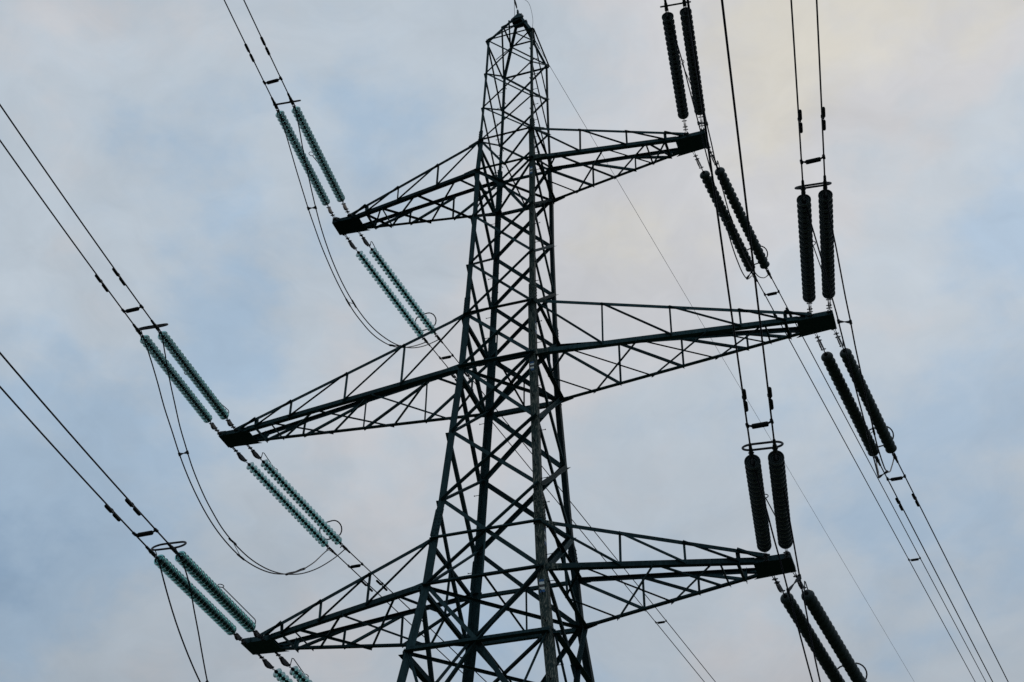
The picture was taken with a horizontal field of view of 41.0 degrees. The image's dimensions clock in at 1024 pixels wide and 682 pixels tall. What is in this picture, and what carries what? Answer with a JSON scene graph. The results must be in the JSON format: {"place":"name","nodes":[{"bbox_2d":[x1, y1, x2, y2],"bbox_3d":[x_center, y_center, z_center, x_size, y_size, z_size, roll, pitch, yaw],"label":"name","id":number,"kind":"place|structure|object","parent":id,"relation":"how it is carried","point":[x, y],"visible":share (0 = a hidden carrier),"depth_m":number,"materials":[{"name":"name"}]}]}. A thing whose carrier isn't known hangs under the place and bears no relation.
{"place":"outdoors","nodes":[
{"label":"outdoors","id":0,"kind":"place"},
{"bbox_2d":[0,0,1023,681],"label":"sky","id":1,"kind":"structure","parent":0,"point":[155,121],"materials":[{"name":"blue"}]},
{"label":"ground","id":2,"kind":"structure","parent":0,"visible":0},
{"bbox_2d":[217,9,836,681],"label":"transmission tower","id":3,"kind":"structure","parent":2,"relation":"on","point":[471,641],"depth_m":36.98,"materials":[{"name":"black metal"}]},
{"bbox_2d":[132,324,221,434],"bbox_3d":[-9.178,1.150,37.747,0.286,0.289,5.694,-7,-35,11],"label":"insulator string","id":4,"kind":"object","parent":3,"relation":"attached to","point":[194,402],"visible":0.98,"depth_m":37.60,"materials":[{"name":"teal glass"}]},
{"bbox_2d":[0,140,133,323],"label":"conductor cable","id":5,"kind":"object","parent":4,"relation":"attached to","point":[60,224],"visible":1,"depth_m":32.34,"materials":[{"name":"black metal"}]},
{"bbox_2d":[95,274,108,291],"bbox_3d":[-10.209,-1.463,34.043,0.076,0.153,0.650,-23,-39,-2],"label":"vibration damper","id":6,"kind":"object","parent":5,"relation":"attached to","point":[101,282],"visible":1,"depth_m":34.04,"materials":[{"name":"metal"}]},
{"bbox_2d":[121,304,143,312],"bbox_3d":[-9.694,-0.801,34.941,0.607,0.128,0.110,-11,-38,15],"label":"conductor spacer","id":7,"kind":"object","parent":5,"relation":"attached to","point":[134,309],"visible":1,"depth_m":34.89,"materials":[{"name":"metal"}]},
{"bbox_2d":[143,338,331,574],"bbox_3d":[-7.259,4.741,38.672,1.138,4.004,11.351,-12,-41,16],"label":"jumper cable","id":8,"kind":"object","parent":4,"relation":"hanging from","point":[193,487],"visible":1,"depth_m":36.23,"materials":[{"name":"black metal"}]},
{"bbox_2d":[139,320,237,431],"bbox_3d":[-8.932,0.972,37.731,0.846,0.554,5.694,-7,-35,11],"label":"insulator string","id":9,"kind":"object","parent":3,"relation":"attached to","point":[214,402],"visible":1,"depth_m":37.26,"materials":[{"name":"teal glass"}]},
{"bbox_2d":[0,104,151,319],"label":"conductor cable","id":10,"kind":"object","parent":9,"relation":"attached to","point":[69,204],"visible":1,"depth_m":31.75,"materials":[{"name":"black metal"}]},
{"bbox_2d":[112,268,125,285],"bbox_3d":[-9.721,-1.613,33.840,0.076,0.153,0.650,-23,-39,-2],"label":"vibration damper","id":11,"kind":"object","parent":10,"relation":"attached to","point":[118,275],"visible":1,"depth_m":33.83,"materials":[{"name":"metal"}]},
{"bbox_2d":[145,546,246,643],"bbox_3d":[-7.521,6.185,32.880,0.286,0.289,5.694,-8,-36,11],"label":"insulator string","id":12,"kind":"object","parent":3,"relation":"attached to","point":[182,582],"visible":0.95,"depth_m":32.67,"materials":[{"name":"teal glass"}]},
{"bbox_2d":[0,386,146,546],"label":"conductor cable","id":13,"kind":"object","parent":12,"relation":"attached to","point":[57,450],"visible":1,"depth_m":27.70,"materials":[{"name":"black metal"}]},
{"bbox_2d":[104,504,120,521],"bbox_3d":[-8.558,3.653,29.308,0.076,0.153,0.650,-24,-39,-1],"label":"vibration damper","id":14,"kind":"object","parent":13,"relation":"attached to","point":[110,510],"visible":1,"depth_m":29.31,"materials":[{"name":"metal"}]},
{"bbox_2d":[132,528,158,536],"bbox_3d":[-8.064,4.228,30.085,0.615,0.128,0.110,-11,-38,15],"label":"conductor spacer","id":15,"kind":"object","parent":13,"relation":"attached to","point":[146,533],"visible":1,"depth_m":30.03,"materials":[{"name":"metal"}]},
{"bbox_2d":[158,560,200,681],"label":"jumper cable","id":16,"kind":"object","parent":12,"relation":"hanging from","point":[176,621],"visible":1,"depth_m":31.04,"materials":[{"name":"black metal"}]},
{"bbox_2d":[151,541,265,640],"bbox_3d":[-7.271,6.008,32.865,0.846,0.554,5.694,-8,-36,11],"label":"insulator string","id":17,"kind":"object","parent":3,"relation":"attached to","point":[229,606],"visible":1,"depth_m":32.41,"materials":[{"name":"teal glass"}]},
{"bbox_2d":[0,352,167,542],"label":"conductor cable","id":18,"kind":"object","parent":17,"relation":"attached to","point":[64,427],"visible":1,"depth_m":27.11,"materials":[{"name":"black metal"}]},
{"bbox_2d":[125,498,140,515],"bbox_3d":[-8.065,3.502,29.104,0.076,0.153,0.650,-24,-39,-1],"label":"vibration damper","id":19,"kind":"object","parent":18,"relation":"attached to","point":[135,509],"visible":1,"depth_m":29.10,"materials":[{"name":"metal"}]},
{"bbox_2d":[178,556,207,680],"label":"jumper cable","id":20,"kind":"object","parent":17,"relation":"hanging from","point":[196,621],"visible":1,"depth_m":31.70,"materials":[{"name":"black metal"}]},
{"bbox_2d":[257,654,292,681],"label":"insulator string","id":21,"kind":"object","parent":3,"relation":"attached to","point":[267,664],"visible":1,"depth_m":36.39,"materials":[{"name":"teal glass"}]},
{"bbox_2d":[231,447,336,555],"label":"insulator string","id":22,"kind":"object","parent":3,"relation":"attached to","point":[241,457],"visible":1,"depth_m":42.41,"materials":[{"name":"teal glass"}]},
{"bbox_2d":[338,556,462,673],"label":"conductor cable","id":23,"kind":"object","parent":22,"relation":"attached to","point":[393,607],"visible":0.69,"depth_m":46.23,"materials":[{"name":"black metal"}]},
{"bbox_2d":[348,562,363,567],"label":"conductor spacer","id":24,"kind":"object","parent":23,"relation":"attached to","point":[355,566],"visible":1,"depth_m":44.53,"materials":[{"name":"metal"}]},
{"bbox_2d":[274,652,312,681],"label":"insulator string","id":25,"kind":"object","parent":3,"relation":"attached to","point":[283,661],"visible":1,"depth_m":36.33,"materials":[{"name":"teal glass"}]},
{"bbox_2d":[246,445,350,552],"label":"insulator string","id":26,"kind":"object","parent":3,"relation":"attached to","point":[286,488],"visible":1,"depth_m":42.34,"materials":[{"name":"teal glass"}]},
{"bbox_2d":[161,334,344,574],"bbox_3d":[-7.397,4.537,38.918,0.307,3.381,11.355,-12,-41,16],"label":"jumper cable","id":27,"kind":"object","parent":26,"relation":"hanging from","point":[200,486],"visible":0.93,"depth_m":36.67,"materials":[{"name":"black metal"}]},
{"bbox_2d":[228,538,244,560],"bbox_3d":[-7.484,5.659,37.213,0.558,0.743,0.321,-27,-47,30],"label":"jumper spacer","id":28,"kind":"object","parent":27,"relation":"attached to","point":[239,555],"visible":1,"depth_m":37.17,"materials":[{"name":"black metal"}]},
{"bbox_2d":[350,553,486,681],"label":"conductor cable","id":29,"kind":"object","parent":26,"relation":"attached to","point":[407,606],"visible":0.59,"depth_m":46.03,"materials":[{"name":"black metal"}]},
{"bbox_2d":[376,580,387,590],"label":"vibration damper","id":30,"kind":"object","parent":29,"relation":"attached to","point":[379,583],"visible":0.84,"depth_m":45.29,"materials":[{"name":"metal"}]},
{"bbox_2d":[271,97,336,219],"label":"insulator string","id":31,"kind":"object","parent":3,"relation":"attached to","point":[319,189],"visible":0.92,"depth_m":41.79,"materials":[{"name":"teal glass"}]},
{"bbox_2d":[224,0,271,97],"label":"conductor cable","id":32,"kind":"object","parent":31,"relation":"attached to","point":[244,42],"visible":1,"depth_m":37.83,"materials":[{"name":"black metal"}]},
{"bbox_2d":[244,43,254,61],"bbox_3d":[-7.338,-8.070,38.234,0.076,0.153,0.650,-23,-39,-2],"label":"vibration damper","id":33,"kind":"object","parent":32,"relation":"attached to","point":[248,50],"visible":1,"depth_m":38.14,"materials":[{"name":"metal"}]},
{"bbox_2d":[262,77,282,84],"bbox_3d":[-6.843,-7.421,39.110,0.592,0.128,0.110,-11,-38,15],"label":"conductor spacer","id":34,"kind":"object","parent":32,"relation":"attached to","point":[271,81],"visible":1,"depth_m":39.06,"materials":[{"name":"metal"}]},
{"bbox_2d":[276,93,350,215],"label":"insulator string","id":35,"kind":"object","parent":3,"relation":"attached to","point":[326,169],"visible":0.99,"depth_m":41.59,"materials":[{"name":"teal glass"}]},
{"bbox_2d":[243,0,287,92],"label":"conductor cable","id":36,"kind":"object","parent":35,"relation":"attached to","point":[260,36],"visible":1,"depth_m":37.78,"materials":[{"name":"black metal"}]},
{"bbox_2d":[260,36,269,55],"bbox_3d":[-6.862,-8.218,38.035,0.076,0.153,0.650,-23,-39,-2],"label":"vibration damper","id":37,"kind":"object","parent":36,"relation":"attached to","point":[264,44],"visible":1,"depth_m":38.00,"materials":[{"name":"metal"}]},
{"bbox_2d":[295,109,437,347],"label":"jumper cable","id":38,"kind":"object","parent":35,"relation":"hanging from","point":[328,249],"visible":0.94,"depth_m":40.80,"materials":[{"name":"black metal"}]},
{"bbox_2d":[345,298,356,307],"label":"jumper spacer","id":39,"kind":"object","parent":38,"relation":"attached to","point":[353,303],"visible":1,"depth_m":41.55,"materials":[{"name":"grey metal"}]},
{"bbox_2d":[343,234,429,345],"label":"insulator string","id":40,"kind":"object","parent":3,"relation":"attached to","point":[382,283],"visible":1,"depth_m":46.63,"materials":[{"name":"teal glass"}]},
{"bbox_2d":[279,113,425,347],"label":"jumper cable","id":41,"kind":"object","parent":40,"relation":"hanging from","point":[322,247],"visible":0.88,"depth_m":40.88,"materials":[{"name":"black metal"}]},
{"bbox_2d":[430,345,704,681],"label":"conductor cable","id":42,"kind":"object","parent":40,"relation":"attached to","point":[582,532],"visible":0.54,"depth_m":57.34,"materials":[{"name":"black metal"}]},
{"bbox_2d":[439,354,453,359],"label":"conductor spacer","id":43,"kind":"object","parent":42,"relation":"attached to","point":[446,357],"visible":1,"depth_m":48.89,"materials":[{"name":"metal"}]},
{"bbox_2d":[358,231,442,343],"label":"insulator string","id":44,"kind":"object","parent":3,"relation":"attached to","point":[422,315],"visible":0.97,"depth_m":46.56,"materials":[{"name":"teal glass"}]},
{"bbox_2d":[443,343,715,681],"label":"conductor cable","id":45,"kind":"object","parent":44,"relation":"attached to","point":[594,531],"visible":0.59,"depth_m":57.15,"materials":[{"name":"black metal"}]},
{"bbox_2d":[662,0,688,133],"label":"insulator string","id":46,"kind":"object","parent":3,"relation":"attached to","point":[677,78],"visible":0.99,"depth_m":38.61,"materials":[{"name":"grey ceramic"}]},
{"bbox_2d":[660,0,704,130],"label":"insulator string","id":47,"kind":"object","parent":3,"relation":"attached to","point":[693,80],"visible":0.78,"depth_m":38.44,"materials":[{"name":"grey ceramic"}]},
{"bbox_2d":[693,152,757,281],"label":"insulator string","id":48,"kind":"object","parent":3,"relation":"attached to","point":[705,176],"visible":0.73,"depth_m":43.48,"materials":[{"name":"grey ceramic"}]},
{"bbox_2d":[668,16,753,278],"bbox_3d":[6.182,-4.027,39.929,0.272,3.772,11.302,-12,-41,16],"label":"jumper cable","id":49,"kind":"object","parent":48,"relation":"hanging from","point":[706,152],"visible":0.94,"depth_m":37.84,"materials":[{"name":"black metal"}]},
{"bbox_2d":[758,282,974,680],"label":"conductor cable","id":50,"kind":"object","parent":48,"relation":"attached to","point":[865,479],"visible":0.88,"depth_m":53.70,"materials":[{"name":"black metal"}]},
{"bbox_2d":[763,291,779,295],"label":"conductor spacer","id":51,"kind":"object","parent":50,"relation":"attached to","point":[771,293],"visible":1,"depth_m":45.71,"materials":[{"name":"metal"}]},
{"bbox_2d":[540,50,913,680],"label":"earth wire","id":52,"kind":"object","parent":3,"relation":"attached to","point":[716,347],"visible":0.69,"depth_m":59.96,"materials":[{"name":"grey metal"}]},
{"bbox_2d":[706,148,771,278],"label":"insulator string","id":53,"kind":"object","parent":3,"relation":"attached to","point":[740,213],"visible":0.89,"depth_m":43.37,"materials":[{"name":"grey ceramic"}]},
{"bbox_2d":[685,12,767,277],"bbox_3d":[6.472,-4.264,39.991,0.150,3.312,11.315,-12,-41,16],"label":"jumper cable","id":54,"kind":"object","parent":53,"relation":"hanging from","point":[715,159],"visible":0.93,"depth_m":37.62,"materials":[{"name":"black metal"}]},
{"bbox_2d":[723,216,732,226],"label":"jumper spacer","id":55,"kind":"object","parent":54,"relation":"attached to","point":[731,220],"visible":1,"depth_m":38.40,"materials":[{"name":"black metal"}]},
{"bbox_2d":[772,279,985,681],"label":"conductor cable","id":56,"kind":"object","parent":53,"relation":"attached to","point":[877,477],"visible":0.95,"depth_m":53.57,"materials":[{"name":"black metal"}]},
{"bbox_2d":[744,443,771,562],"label":"insulator string","id":57,"kind":"object","parent":3,"relation":"attached to","point":[761,527],"visible":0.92,"depth_m":28.92,"materials":[{"name":"grey ceramic"}]},
{"bbox_2d":[686,0,750,442],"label":"conductor cable","id":58,"kind":"object","parent":57,"relation":"attached to","point":[704,121],"visible":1,"depth_m":22.06,"materials":[{"name":"black metal"}]},
{"bbox_2d":[742,389,748,411],"bbox_3d":[4.399,1.097,25.916,0.076,0.153,0.650,-22,-42,-3],"label":"vibration damper","id":59,"kind":"object","parent":58,"relation":"attached to","point":[744,397],"visible":1,"depth_m":25.90,"materials":[{"name":"metal"}]},
{"bbox_2d":[745,419,773,428],"bbox_3d":[4.801,1.622,26.540,0.543,0.128,0.110,-11,-42,15],"label":"conductor spacer","id":60,"kind":"object","parent":58,"relation":"attached to","point":[760,425],"visible":1,"depth_m":26.50,"materials":[{"name":"metal"}]},
{"bbox_2d":[753,461,812,681],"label":"jumper cable","id":61,"kind":"object","parent":57,"relation":"hanging from","point":[782,571],"visible":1,"depth_m":27.93,"materials":[{"name":"black metal"}]},
{"bbox_2d":[786,574,801,593],"bbox_3d":[5.832,5.021,28.317,0.611,0.646,0.092,33,-48,-33],"label":"jumper spacer","id":62,"kind":"object","parent":61,"relation":"attached to","point":[798,578],"visible":1,"depth_m":28.25,"materials":[{"name":"black metal"}]},
{"bbox_2d":[741,439,792,558],"bbox_3d":[5.512,3.420,29.317,0.846,0.574,5.693,-7,-34,10],"label":"insulator string","id":63,"kind":"object","parent":3,"relation":"attached to","point":[777,470],"visible":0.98,"depth_m":28.52,"materials":[{"name":"grey ceramic"}]},
{"bbox_2d":[721,0,774,438],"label":"conductor cable","id":64,"kind":"object","parent":63,"relation":"attached to","point":[736,123],"visible":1,"depth_m":22.03,"materials":[{"name":"black metal"}]},
{"bbox_2d":[767,387,773,409],"bbox_3d":[4.868,1.056,25.849,0.076,0.153,0.650,-22,-42,-3],"label":"vibration damper","id":65,"kind":"object","parent":64,"relation":"attached to","point":[769,395],"visible":1,"depth_m":25.84,"materials":[{"name":"metal"}]},
{"bbox_2d":[796,180,815,316],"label":"insulator string","id":66,"kind":"object","parent":3,"relation":"attached to","point":[805,231],"visible":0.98,"depth_m":32.86,"materials":[{"name":"grey ceramic"}]},
{"bbox_2d":[790,0,802,179],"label":"conductor cable","id":67,"kind":"object","parent":66,"relation":"attached to","point":[796,84],"visible":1,"depth_m":28.51,"materials":[{"name":"black metal"}]},
{"bbox_2d":[797,109,802,132],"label":"vibration damper","id":68,"kind":"object","parent":67,"relation":"attached to","point":[799,120],"visible":1,"depth_m":29.38,"materials":[{"name":"metal"}]},
{"bbox_2d":[800,154,825,164],"bbox_3d":[6.666,-4.003,30.338,0.561,0.128,0.110,-11,-39,15],"label":"conductor spacer","id":69,"kind":"object","parent":67,"relation":"attached to","point":[813,160],"visible":1,"depth_m":30.29,"materials":[{"name":"metal"}]},
{"bbox_2d":[770,575,844,681],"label":"insulator string","id":70,"kind":"object","parent":3,"relation":"attached to","point":[828,666],"visible":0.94,"depth_m":33.67,"materials":[{"name":"grey ceramic"}]},
{"bbox_2d":[794,175,834,312],"bbox_3d":[7.372,-2.284,33.167,0.846,0.574,5.693,-7,-33,10],"label":"insulator string","id":71,"kind":"object","parent":3,"relation":"attached to","point":[826,245],"visible":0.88,"depth_m":32.59,"materials":[{"name":"grey ceramic"}]},
{"bbox_2d":[816,0,824,174],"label":"conductor cable","id":72,"kind":"object","parent":71,"relation":"attached to","point":[820,80],"visible":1,"depth_m":28.44,"materials":[{"name":"black metal"}]},
{"bbox_2d":[821,107,825,130],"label":"vibration damper","id":73,"kind":"object","parent":72,"relation":"attached to","point":[823,121],"visible":1,"depth_m":29.32,"materials":[{"name":"metal"}]},
{"bbox_2d":[791,570,867,681],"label":"insulator string","id":74,"kind":"object","parent":3,"relation":"attached to","point":[832,636],"visible":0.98,"depth_m":33.55,"materials":[{"name":"grey ceramic"}]},
{"bbox_2d":[783,487,820,681],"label":"jumper cable","id":75,"kind":"object","parent":74,"relation":"hanging from","point":[801,585],"visible":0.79,"depth_m":28.62,"materials":[{"name":"black metal"}]},
{"bbox_2d":[815,333,880,465],"bbox_3d":[9.344,1.694,37.933,0.332,0.332,5.769,-18,-51,22],"label":"insulator string","id":76,"kind":"object","parent":3,"relation":"attached to","point":[840,384],"visible":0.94,"depth_m":37.75,"materials":[{"name":"grey ceramic"}]},
{"bbox_2d":[804,201,878,477],"bbox_3d":[8.680,1.426,34.332,0.256,3.483,11.308,-12,-41,16],"label":"jumper cable","id":77,"kind":"object","parent":76,"relation":"hanging from","point":[876,467],"visible":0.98,"depth_m":31.99,"materials":[{"name":"black metal"}]},
{"bbox_2d":[837,319,851,324],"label":"jumper spacer","id":78,"kind":"object","parent":77,"relation":"attached to","point":[839,321],"visible":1,"depth_m":31.78,"materials":[{"name":"black metal"}]},
{"bbox_2d":[880,466,992,681],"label":"conductor cable","id":79,"kind":"object","parent":76,"relation":"attached to","point":[936,573],"visible":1,"depth_m":43.55,"materials":[{"name":"black metal"}]},
{"bbox_2d":[886,474,905,480],"bbox_3d":[11.236,4.018,40.020,0.564,0.128,0.110,-11,-45,15],"label":"conductor spacer","id":80,"kind":"object","parent":79,"relation":"attached to","point":[895,478],"visible":1,"depth_m":39.97,"materials":[{"name":"metal"}]},
{"bbox_2d":[895,498,902,510],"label":"vibration damper","id":81,"kind":"object","parent":79,"relation":"attached to","point":[898,502],"visible":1,"depth_m":40.82,"materials":[{"name":"metal"}]},
{"bbox_2d":[832,329,898,462],"bbox_3d":[9.614,1.525,38.045,0.861,0.748,5.769,-18,-51,22],"label":"insulator string","id":82,"kind":"object","parent":3,"relation":"attached to","point":[885,436],"visible":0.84,"depth_m":37.77,"materials":[{"name":"grey ceramic"}]},
{"bbox_2d":[825,196,893,472],"bbox_3d":[8.983,1.299,34.303,0.166,3.311,11.314,-12,-41,16],"label":"jumper cable","id":83,"kind":"object","parent":82,"relation":"hanging from","point":[854,338],"visible":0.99,"depth_m":31.69,"materials":[{"name":"black metal"}]},
{"bbox_2d":[866,426,875,439],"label":"jumper spacer","id":84,"kind":"object","parent":83,"relation":"attached to","point":[868,434],"visible":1,"depth_m":32.79,"materials":[{"name":"black metal"}]},
{"bbox_2d":[898,463,1008,681],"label":"conductor cable","id":85,"kind":"object","parent":82,"relation":"attached to","point":[952,570],"visible":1,"depth_m":43.24,"materials":[{"name":"black metal"}]},
{"bbox_2d":[911,493,919,506],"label":"vibration damper","id":86,"kind":"object","parent":85,"relation":"attached to","point":[915,498],"visible":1,"depth_m":40.68,"materials":[{"name":"metal"}]}
]}

